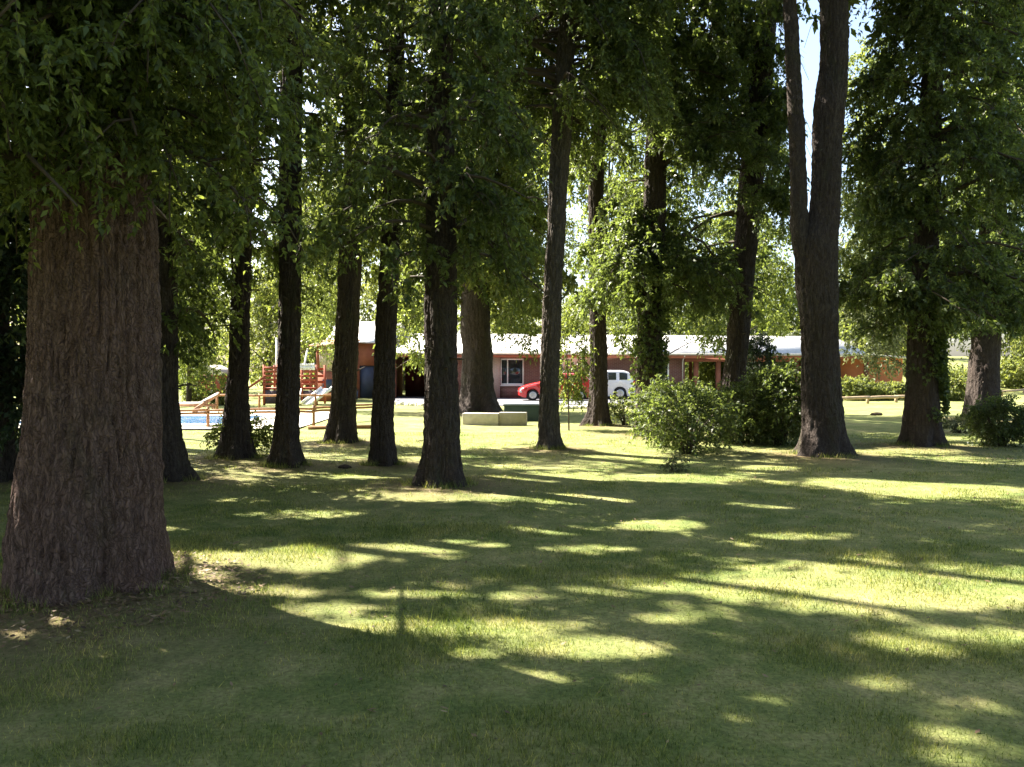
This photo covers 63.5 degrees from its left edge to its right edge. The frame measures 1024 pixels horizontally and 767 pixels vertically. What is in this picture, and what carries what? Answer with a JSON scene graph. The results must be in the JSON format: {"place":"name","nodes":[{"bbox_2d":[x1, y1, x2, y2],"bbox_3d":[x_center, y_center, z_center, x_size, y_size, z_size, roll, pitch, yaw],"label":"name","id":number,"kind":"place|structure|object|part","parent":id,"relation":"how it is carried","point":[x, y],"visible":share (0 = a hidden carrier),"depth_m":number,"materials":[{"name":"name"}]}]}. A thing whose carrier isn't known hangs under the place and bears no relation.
{"place":"outdoors","nodes":[
{"label":"outdoors","id":0,"kind":"place"},
{"bbox_2d":[192,365,227,400],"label":"garden shed","id":1,"kind":"structure","parent":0,"point":[224,369],"depth_m":46.00,"materials":[{"name":"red wood"}]},
{"bbox_2d":[201,378,212,397],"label":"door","id":2,"kind":"structure","parent":1,"relation":"in","point":[211,378],"depth_m":45.97,"materials":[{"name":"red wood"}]},
{"bbox_2d":[182,410,328,428],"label":"pool terrace","id":3,"kind":"structure","parent":0,"point":[305,418],"depth_m":27.85,"materials":[{"name":"grey concrete"}]},
{"bbox_2d":[19,415,274,426],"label":"swimming pool","id":4,"kind":"structure","parent":3,"relation":"on","point":[193,420],"depth_m":26.66,"materials":[{"name":"blue liquid"}]},
{"bbox_2d":[179,393,218,408],"bbox_3d":[-12.671,0.759,33.009,1.757,0.758,0.660,0,1,-12],"label":"sun lounger","id":5,"kind":"object","parent":3,"relation":"on","point":[192,403],"visible":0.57,"depth_m":32.80,"materials":[{"name":"white paint"}]},
{"bbox_2d":[192,392,219,411],"bbox_3d":[-12.129,0.754,32.956,0.187,0.777,1.964,0,1,10],"label":"handrail","id":6,"kind":"object","parent":3,"relation":"on","point":[201,405],"visible":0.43,"depth_m":32.74,"materials":[{"name":"brown wood"}]},
{"bbox_2d":[327,322,404,397],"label":"house","id":7,"kind":"structure","parent":0,"point":[365,381],"depth_m":51.09,"materials":[{"name":"brick"}]},
{"bbox_2d":[360,366,373,397],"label":"door","id":8,"kind":"structure","parent":7,"relation":"in","point":[366,374],"depth_m":51.09,"materials":[{"name":"blue paint"}]},
{"bbox_2d":[0,356,1023,766],"bbox_3d":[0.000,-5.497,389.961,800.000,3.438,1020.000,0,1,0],"label":"ground","id":9,"kind":"structure","parent":0,"point":[410,420],"depth_m":5.33,"materials":[{"name":"green plant"}]},
{"bbox_2d":[0,189,24,319],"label":"tree","id":10,"kind":"object","parent":9,"relation":"on","point":[2,238],"visible":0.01,"depth_m":10.97,"materials":[{"name":"green plant"}]},
{"bbox_2d":[0,84,29,482],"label":"tree","id":11,"kind":"object","parent":9,"relation":"on","point":[13,294],"visible":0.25,"depth_m":11.36,"materials":[{"name":"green plant"}]},
{"bbox_2d":[12,342,23,454],"bbox_3d":[-7.973,0.497,13.157,1.666,2.748,1.903,0,1,0],"label":"shrub","id":12,"kind":"object","parent":9,"relation":"on","point":[17,430],"visible":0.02,"depth_m":12.89,"materials":[{"name":"green plant"}]},
{"bbox_2d":[0,67,171,265],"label":"tree","id":13,"kind":"object","parent":9,"relation":"on","point":[26,239],"visible":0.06,"depth_m":11.30,"materials":[{"name":"green plant"}]},
{"bbox_2d":[10,102,278,323],"bbox_3d":[-9.330,-7.019,18.238,8.548,17.170,8.008,0,1,0],"label":"tree","id":14,"kind":"object","parent":9,"relation":"on","point":[258,260],"depth_m":19.29,"materials":[{"name":"green plant"}]},
{"bbox_2d":[0,0,311,481],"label":"tree","id":15,"kind":"object","parent":9,"relation":"on","point":[191,329],"visible":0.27,"depth_m":11.73,"materials":[{"name":"green plant"}]},
{"bbox_2d":[0,0,376,607],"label":"tree","id":16,"kind":"object","parent":9,"relation":"on","point":[86,137],"visible":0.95,"depth_m":5.43,"materials":[{"name":"green plant"}]},
{"bbox_2d":[180,383,208,403],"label":"shrub","id":17,"kind":"object","parent":9,"relation":"on","point":[195,398],"visible":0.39,"depth_m":40.76,"materials":[{"name":"green plant"}]},
{"bbox_2d":[178,288,227,401],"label":"tree","id":18,"kind":"object","parent":9,"relation":"on","point":[204,375],"visible":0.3,"depth_m":39.85,"materials":[{"name":"green plant"}]},
{"bbox_2d":[179,211,229,383],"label":"tree","id":19,"kind":"object","parent":9,"relation":"on","point":[223,353],"visible":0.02,"depth_m":66.27,"materials":[{"name":"green plant"}]},
{"bbox_2d":[201,389,224,404],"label":"shrub","id":20,"kind":"object","parent":9,"relation":"on","point":[221,399],"visible":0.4,"depth_m":39.75,"materials":[{"name":"green plant"}]},
{"bbox_2d":[179,41,255,330],"bbox_3d":[-7.753,-4.356,19.809,3.042,11.548,3.566,0,1,0],"label":"tree","id":21,"kind":"object","parent":9,"relation":"on","point":[224,300],"visible":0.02,"depth_m":19.81,"materials":[{"name":"green plant"}]},
{"bbox_2d":[199,410,273,453],"bbox_3d":[-5.078,1.057,15.484,1.454,1.112,1.313,-1,1,-34],"label":"shrub","id":22,"kind":"object","parent":9,"relation":"on","point":[264,440],"visible":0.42,"depth_m":15.32,"materials":[{"name":"green plant"}]},
{"bbox_2d":[228,253,303,386],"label":"tree","id":23,"kind":"object","parent":9,"relation":"on","point":[254,363],"visible":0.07,"depth_m":82.19,"materials":[{"name":"green plant"}]},
{"bbox_2d":[214,264,328,387],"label":"tree","id":24,"kind":"object","parent":9,"relation":"on","point":[264,336],"visible":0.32,"depth_m":51.17,"materials":[{"name":"green plant"}]},
{"bbox_2d":[179,0,365,459],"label":"tree","id":25,"kind":"object","parent":9,"relation":"on","point":[234,437],"visible":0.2,"depth_m":14.91,"materials":[{"name":"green plant"}]},
{"bbox_2d":[216,393,330,409],"bbox_3d":[-9.852,0.813,34.635,5.001,0.807,0.360,0,1,-6],"label":"rail fence","id":26,"kind":"object","parent":9,"relation":"on","point":[315,395],"visible":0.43,"depth_m":34.50,"materials":[{"name":"brown wood"}]},
{"bbox_2d":[180,403,371,426],"bbox_3d":[-6.942,1.002,24.865,7.707,0.736,2.393,-1,1,-36],"label":"rail fence","id":27,"kind":"object","parent":9,"relation":"on","point":[208,412],"visible":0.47,"depth_m":23.82,"materials":[{"name":"brown wood"}]},
{"bbox_2d":[275,338,277,378],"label":"pole","id":28,"kind":"object","parent":9,"relation":"on","point":[276,352],"visible":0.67,"depth_m":42.44,"materials":[{"name":"white metal"}]},
{"bbox_2d":[249,365,331,404],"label":"play platform","id":29,"kind":"structure","parent":9,"relation":"on","point":[307,400],"depth_m":39.84,"materials":[{"name":"red wood"}]},
{"bbox_2d":[300,364,314,369],"bbox_3d":[-9.848,-0.804,39.783,0.752,0.302,0.067,0,1,0],"label":"cloth","id":30,"kind":"object","parent":29,"relation":"hanging from","point":[306,366],"visible":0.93,"depth_m":39.77,"materials":[{"name":"white fabric"}]},
{"bbox_2d":[272,274,314,386],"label":"tree","id":31,"kind":"object","parent":9,"relation":"on","point":[309,357],"visible":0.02,"depth_m":78.17,"materials":[{"name":"green plant"}]},
{"bbox_2d":[181,0,420,467],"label":"tree","id":32,"kind":"object","parent":9,"relation":"on","point":[286,446],"visible":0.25,"depth_m":13.68,"materials":[{"name":"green plant"}]},
{"bbox_2d":[256,184,371,386],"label":"tree","id":33,"kind":"object","parent":9,"relation":"on","point":[312,355],"visible":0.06,"depth_m":61.14,"materials":[{"name":"green plant"}]},
{"bbox_2d":[272,117,370,366],"bbox_3d":[-7.740,-4.952,34.040,4.422,12.361,4.465,0,1,0],"label":"tree","id":34,"kind":"object","parent":9,"relation":"on","point":[317,329],"visible":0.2,"depth_m":33.67,"materials":[{"name":"green plant"}]},
{"bbox_2d":[274,272,378,377],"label":"tree","id":35,"kind":"object","parent":9,"relation":"on","point":[362,307],"visible":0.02,"depth_m":69.29,"materials":[{"name":"green plant"}]},
{"bbox_2d":[309,340,360,400],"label":"cabin","id":36,"kind":"object","parent":9,"relation":"on","point":[328,372],"visible":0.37,"depth_m":45.02,"materials":[{"name":"wood"}]},
{"bbox_2d":[308,425,370,428],"bbox_3d":[-4.762,1.235,23.419,1.962,0.100,0.100,0,1,-12],"label":"timber edging","id":37,"kind":"object","parent":9,"relation":"on","point":[358,427],"visible":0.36,"depth_m":23.40,"materials":[{"name":"brown wood"}]},
{"bbox_2d":[338,464,351,468],"bbox_3d":[-2.752,1.369,13.601,0.219,0.083,0.158,0,1,20],"label":"soil mound","id":38,"kind":"object","parent":9,"relation":"on","point":[344,466],"visible":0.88,"depth_m":13.56,"materials":[{"name":"brown soil"}]},
{"bbox_2d":[255,5,456,443],"bbox_3d":[-3.083,-7.116,18.335,4.820,17.142,4.932,0,1,-30],"label":"tree","id":39,"kind":"object","parent":9,"relation":"on","point":[341,425],"visible":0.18,"depth_m":18.08,"materials":[{"name":"green plant"}]},
{"bbox_2d":[359,287,424,390],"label":"tree","id":40,"kind":"object","parent":9,"relation":"on","point":[367,317],"visible":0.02,"depth_m":69.41,"materials":[{"name":"green plant"}]},
{"bbox_2d":[288,0,500,466],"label":"tree","id":41,"kind":"object","parent":9,"relation":"on","point":[383,449],"visible":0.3,"depth_m":13.90,"materials":[{"name":"green plant"}]},
{"bbox_2d":[372,147,424,379],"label":"tree","id":42,"kind":"object","parent":9,"relation":"on","point":[414,330],"visible":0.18,"depth_m":35.65,"materials":[{"name":"green plant"}]},
{"bbox_2d":[361,145,458,357],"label":"tree","id":43,"kind":"object","parent":9,"relation":"on","point":[370,297],"visible":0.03,"depth_m":63.26,"materials":[{"name":"green plant"}]},
{"bbox_2d":[294,0,579,487],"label":"tree","id":44,"kind":"object","parent":9,"relation":"on","point":[450,185],"visible":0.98,"depth_m":10.96,"materials":[{"name":"green plant"}]},
{"bbox_2d":[360,0,582,412],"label":"tree","id":45,"kind":"object","parent":9,"relation":"on","point":[477,391],"visible":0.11,"depth_m":30.95,"materials":[{"name":"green plant"}]},
{"bbox_2d":[457,296,504,333],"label":"tree","id":46,"kind":"object","parent":9,"relation":"on","point":[459,328],"visible":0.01,"depth_m":85.18,"materials":[{"name":"green plant"}]},
{"bbox_2d":[462,412,526,425],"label":"concrete wall","id":47,"kind":"structure","parent":9,"relation":"on","point":[504,419],"depth_m":24.88,"materials":[{"name":"grey concrete"}]},
{"bbox_2d":[0,441,1023,766],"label":"fallen leaves","id":48,"kind":"object","parent":9,"relation":"on","point":[106,599],"visible":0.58,"depth_m":5.49,"materials":[{"name":"brown plant"}]},
{"bbox_2d":[490,259,543,333],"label":"tree","id":49,"kind":"object","parent":9,"relation":"on","point":[542,288],"depth_m":73.32,"materials":[{"name":"green plant"}]},
{"bbox_2d":[503,404,538,420],"bbox_3d":[0.568,0.975,27.488,1.690,0.575,0.610,0,1,4],"label":"utility box","id":50,"kind":"object","parent":9,"relation":"on","point":[532,410],"visible":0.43,"depth_m":27.22,"materials":[{"name":"green metal"}]},
{"bbox_2d":[479,94,570,364],"bbox_3d":[0.470,-4.928,29.846,3.168,12.396,3.252,1,1,39],"label":"tree","id":51,"kind":"object","parent":9,"relation":"on","point":[515,310],"visible":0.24,"depth_m":29.80,"materials":[{"name":"green plant"}]},
{"bbox_2d":[490,168,581,333],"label":"tree","id":52,"kind":"object","parent":9,"relation":"on","point":[569,227],"visible":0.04,"depth_m":64.92,"materials":[{"name":"green plant"}]},
{"bbox_2d":[530,287,614,334],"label":"tree","id":53,"kind":"object","parent":9,"relation":"on","point":[566,301],"visible":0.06,"depth_m":87.61,"materials":[{"name":"green plant"}]},
{"bbox_2d":[524,7,631,425],"bbox_3d":[3.099,-8.291,24.055,6.720,19.301,6.114,0,1,0],"label":"tree","id":54,"kind":"object","parent":9,"relation":"on","point":[597,413],"visible":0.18,"depth_m":23.61,"materials":[{"name":"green plant"}]},
{"bbox_2d":[559,306,598,429],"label":"sapling","id":55,"kind":"object","parent":9,"relation":"on","point":[567,389],"visible":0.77,"depth_m":22.40,"materials":[{"name":"green plant"}]},
{"bbox_2d":[453,0,720,449],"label":"tree","id":56,"kind":"object","parent":9,"relation":"on","point":[618,61],"visible":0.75,"depth_m":16.52,"materials":[{"name":"green plant"}]},
{"bbox_2d":[561,98,645,359],"bbox_3d":[3.906,-6.240,32.881,4.329,14.974,4.342,0,1,-15],"label":"tree","id":57,"kind":"object","parent":9,"relation":"on","point":[616,340],"visible":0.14,"depth_m":32.97,"materials":[{"name":"green plant"}]},
{"bbox_2d":[608,391,634,425],"bbox_3d":[3.302,0.876,23.990,1.532,1.379,1.312,0,1,22],"label":"shrub","id":58,"kind":"object","parent":9,"relation":"on","point":[621,411],"visible":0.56,"depth_m":23.89,"materials":[{"name":"green plant"}]},
{"bbox_2d":[562,279,683,334],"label":"tree","id":59,"kind":"object","parent":9,"relation":"on","point":[619,318],"visible":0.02,"depth_m":69.64,"materials":[{"name":"green plant"}]},
{"bbox_2d":[568,163,690,334],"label":"tree","id":60,"kind":"object","parent":9,"relation":"on","point":[617,322],"visible":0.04,"depth_m":65.32,"materials":[{"name":"green plant"}]},
{"bbox_2d":[395,333,905,397],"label":"long house","id":61,"kind":"structure","parent":9,"relation":"on","point":[511,376],"depth_m":50.01,"materials":[{"name":"red brick"}]},
{"bbox_2d":[414,365,422,395],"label":"door","id":62,"kind":"structure","parent":61,"relation":"in","point":[418,381],"depth_m":54.14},
{"bbox_2d":[500,358,523,385],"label":"window","id":63,"kind":"structure","parent":61,"relation":"in","point":[512,373],"depth_m":50.08,"materials":[{"name":"white paint"}]},
{"bbox_2d":[663,363,668,378],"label":"window","id":64,"kind":"structure","parent":61,"relation":"in","point":[667,370],"depth_m":49.94,"materials":[{"name":"white paint"}]},
{"bbox_2d":[625,374,692,447],"bbox_3d":[3.248,0.689,17.605,1.652,1.812,1.678,0,1,-32],"label":"shrub","id":65,"kind":"object","parent":9,"relation":"on","point":[641,395],"visible":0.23,"depth_m":17.57,"materials":[{"name":"green plant"}]},
{"bbox_2d":[567,0,779,435],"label":"tree","id":66,"kind":"object","parent":9,"relation":"on","point":[637,258],"visible":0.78,"depth_m":19.92,"materials":[{"name":"green plant"}]},
{"bbox_2d":[659,451,693,473],"bbox_3d":[2.651,1.343,13.448,0.470,0.505,0.534,1,1,35],"label":"bush","id":67,"kind":"object","parent":9,"relation":"on","point":[673,461],"depth_m":13.45,"materials":[{"name":"green plant"}]},
{"bbox_2d":[623,376,755,457],"bbox_3d":[3.422,0.814,16.251,2.486,1.973,2.212,0,1,0],"label":"shrub","id":68,"kind":"object","parent":9,"relation":"on","point":[703,405],"visible":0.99,"depth_m":15.91,"materials":[{"name":"green plant"}]},
{"bbox_2d":[678,305,725,388],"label":"tree","id":69,"kind":"object","parent":9,"relation":"on","point":[683,333],"visible":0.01,"depth_m":65.57,"materials":[{"name":"green plant"}]},
{"bbox_2d":[662,72,761,359],"bbox_3d":[6.848,-5.639,29.896,4.438,13.880,4.755,0,1,0],"label":"tree","id":70,"kind":"object","parent":9,"relation":"on","point":[720,343],"visible":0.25,"depth_m":29.84,"materials":[{"name":"green plant"}]},
{"bbox_2d":[623,0,811,430],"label":"tree","id":71,"kind":"object","parent":9,"relation":"on","point":[754,194],"visible":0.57,"depth_m":21.03,"materials":[{"name":"green plant"}]},
{"bbox_2d":[683,306,757,391],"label":"tree","id":72,"kind":"object","parent":9,"relation":"on","point":[707,372],"visible":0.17,"depth_m":59.30,"materials":[{"name":"green plant"}]},
{"bbox_2d":[695,371,796,445],"bbox_3d":[5.328,0.785,18.848,2.510,2.135,2.553,0,1,22],"label":"shrub","id":73,"kind":"object","parent":9,"relation":"on","point":[728,390],"visible":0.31,"depth_m":18.28,"materials":[{"name":"green plant"}]},
{"bbox_2d":[696,194,798,335],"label":"tree","id":74,"kind":"object","parent":9,"relation":"on","point":[730,207],"visible":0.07,"depth_m":66.50,"materials":[{"name":"green plant"}]},
{"bbox_2d":[714,309,791,372],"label":"tree","id":75,"kind":"object","parent":9,"relation":"on","point":[771,321],"visible":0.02,"depth_m":60.12,"materials":[{"name":"green plant"}]},
{"bbox_2d":[728,80,795,345],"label":"tree","id":76,"kind":"object","parent":9,"relation":"on","point":[785,275],"visible":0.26,"depth_m":31.61,"materials":[{"name":"green plant"}]},
{"bbox_2d":[746,328,783,419],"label":"young conifer","id":77,"kind":"object","parent":9,"relation":"on","point":[754,350],"visible":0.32,"depth_m":22.80,"materials":[{"name":"green plant"}]},
{"bbox_2d":[729,352,801,446],"bbox_3d":[5.923,0.459,18.205,2.217,2.311,2.072,0,1,0],"label":"shrub","id":78,"kind":"object","parent":9,"relation":"on","point":[772,376],"visible":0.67,"depth_m":17.84,"materials":[{"name":"green plant"}]},
{"bbox_2d":[747,321,800,387],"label":"tree","id":79,"kind":"object","parent":9,"relation":"on","point":[795,332],"visible":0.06,"depth_m":57.56,"materials":[{"name":"green plant"}]},
{"bbox_2d":[753,244,799,335],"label":"tree","id":80,"kind":"object","parent":9,"relation":"on","point":[778,252],"visible":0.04,"depth_m":74.06,"materials":[{"name":"green plant"}]},
{"bbox_2d":[758,280,799,335],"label":"tree","id":81,"kind":"object","parent":9,"relation":"on","point":[790,316],"visible":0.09,"depth_m":72.40,"materials":[{"name":"green plant"}]},
{"bbox_2d":[692,0,948,457],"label":"tree","id":82,"kind":"object","parent":9,"relation":"on","point":[814,231],"visible":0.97,"depth_m":15.20,"materials":[{"name":"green plant"}]},
{"bbox_2d":[838,270,871,346],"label":"tree","id":83,"kind":"object","parent":9,"relation":"on","point":[841,328],"visible":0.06,"depth_m":79.88,"materials":[{"name":"green plant"}]},
{"bbox_2d":[841,373,883,400],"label":"shrub","id":84,"kind":"object","parent":9,"relation":"on","point":[856,386],"visible":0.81,"depth_m":45.87,"materials":[{"name":"green plant"}]},
{"bbox_2d":[840,257,905,360],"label":"tree","id":85,"kind":"object","parent":9,"relation":"on","point":[848,331],"visible":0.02,"depth_m":78.08,"materials":[{"name":"green plant"}]},
{"bbox_2d":[838,189,911,383],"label":"tree","id":86,"kind":"object","parent":9,"relation":"on","point":[875,357],"visible":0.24,"depth_m":30.92,"materials":[{"name":"green plant"}]},
{"bbox_2d":[838,36,911,299],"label":"tree","id":87,"kind":"object","parent":9,"relation":"on","point":[843,253],"visible":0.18,"depth_m":23.95,"materials":[{"name":"green plant"}]},
{"bbox_2d":[870,412,882,414],"bbox_3d":[13.503,1.137,30.652,0.420,0.156,0.307,0,1,-30],"label":"soil mound","id":88,"kind":"object","parent":9,"relation":"on","point":[876,413],"visible":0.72,"depth_m":30.58,"materials":[{"name":"brown soil"}]},
{"bbox_2d":[873,380,904,400],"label":"shrub","id":89,"kind":"object","parent":9,"relation":"on","point":[893,388],"visible":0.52,"depth_m":46.41,"materials":[{"name":"green plant"}]},
{"bbox_2d":[838,181,949,376],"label":"tree","id":90,"kind":"object","parent":9,"relation":"on","point":[864,341],"visible":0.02,"depth_m":66.03,"materials":[{"name":"green plant"}]},
{"bbox_2d":[838,0,1023,446],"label":"tree","id":91,"kind":"object","parent":9,"relation":"on","point":[930,306],"visible":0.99,"depth_m":16.78,"materials":[{"name":"green plant"}]},
{"bbox_2d":[899,240,963,370],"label":"tree","id":92,"kind":"object","parent":9,"relation":"on","point":[953,360],"visible":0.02,"depth_m":74.83,"materials":[{"name":"green plant"}]},
{"bbox_2d":[842,388,1023,403],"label":"log rail fence","id":93,"kind":"object","parent":9,"relation":"on","point":[894,397],"visible":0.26,"depth_m":42.55,"materials":[{"name":"brown wood"}]},
{"bbox_2d":[947,367,967,400],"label":"shrub","id":94,"kind":"object","parent":9,"relation":"on","point":[957,391],"visible":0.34,"depth_m":45.30,"materials":[{"name":"green plant"}]},
{"bbox_2d":[942,416,981,433],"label":"shrub","id":95,"kind":"object","parent":9,"relation":"on","point":[946,425],"visible":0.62,"depth_m":21.99,"materials":[{"name":"green plant"}]},
{"bbox_2d":[939,0,1023,417],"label":"tree","id":96,"kind":"object","parent":9,"relation":"on","point":[983,376],"visible":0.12,"depth_m":26.75,"materials":[{"name":"green plant"}]},
{"bbox_2d":[952,319,1023,371],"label":"tree","id":97,"kind":"object","parent":9,"relation":"on","point":[1005,351],"visible":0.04,"depth_m":71.50,"materials":[{"name":"green plant"}]},
{"bbox_2d":[955,390,1023,447],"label":"shrub","id":98,"kind":"object","parent":9,"relation":"on","point":[1005,431],"visible":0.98,"depth_m":17.68,"materials":[{"name":"green plant"}]},
{"bbox_2d":[1000,356,1023,388],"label":"shrub","id":99,"kind":"object","parent":9,"relation":"on","point":[1014,381],"visible":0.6,"depth_m":65.30,"materials":[{"name":"green plant"}]},
{"bbox_2d":[1000,331,1023,388],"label":"tree","id":100,"kind":"object","parent":9,"relation":"on","point":[1016,342],"visible":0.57,"depth_m":64.36,"materials":[{"name":"green plant"}]},
{"bbox_2d":[1001,243,1023,364],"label":"tree","id":101,"kind":"object","parent":9,"relation":"on","point":[1005,344],"visible":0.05,"depth_m":70.32,"materials":[{"name":"green plant"}]},
{"bbox_2d":[395,396,634,405],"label":"driveway","id":102,"kind":"structure","parent":0,"point":[501,401],"depth_m":45.59,"materials":[{"name":"grey concrete"}]},
{"bbox_2d":[518,373,589,400],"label":"car","id":103,"kind":"object","parent":102,"relation":"on","point":[526,391],"visible":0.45,"depth_m":45.35,"materials":[{"name":"red paint"}]},
{"bbox_2d":[587,370,634,398],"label":"car","id":104,"kind":"object","parent":102,"relation":"on","point":[617,380],"visible":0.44,"depth_m":47.69,"materials":[{"name":"white paint"}]},
{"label":"window","id":105,"kind":"part","parent":104,"relation":"part of","materials":[{"name":"black glass"}]},
{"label":"window","id":106,"kind":"part","parent":104,"relation":"part of","materials":[{"name":"black glass"}]},
{"bbox_2d":[10,0,1023,372],"label":"sky","id":107,"kind":"structure","parent":0,"point":[811,52],"materials":[{"name":"white"}]}
]}

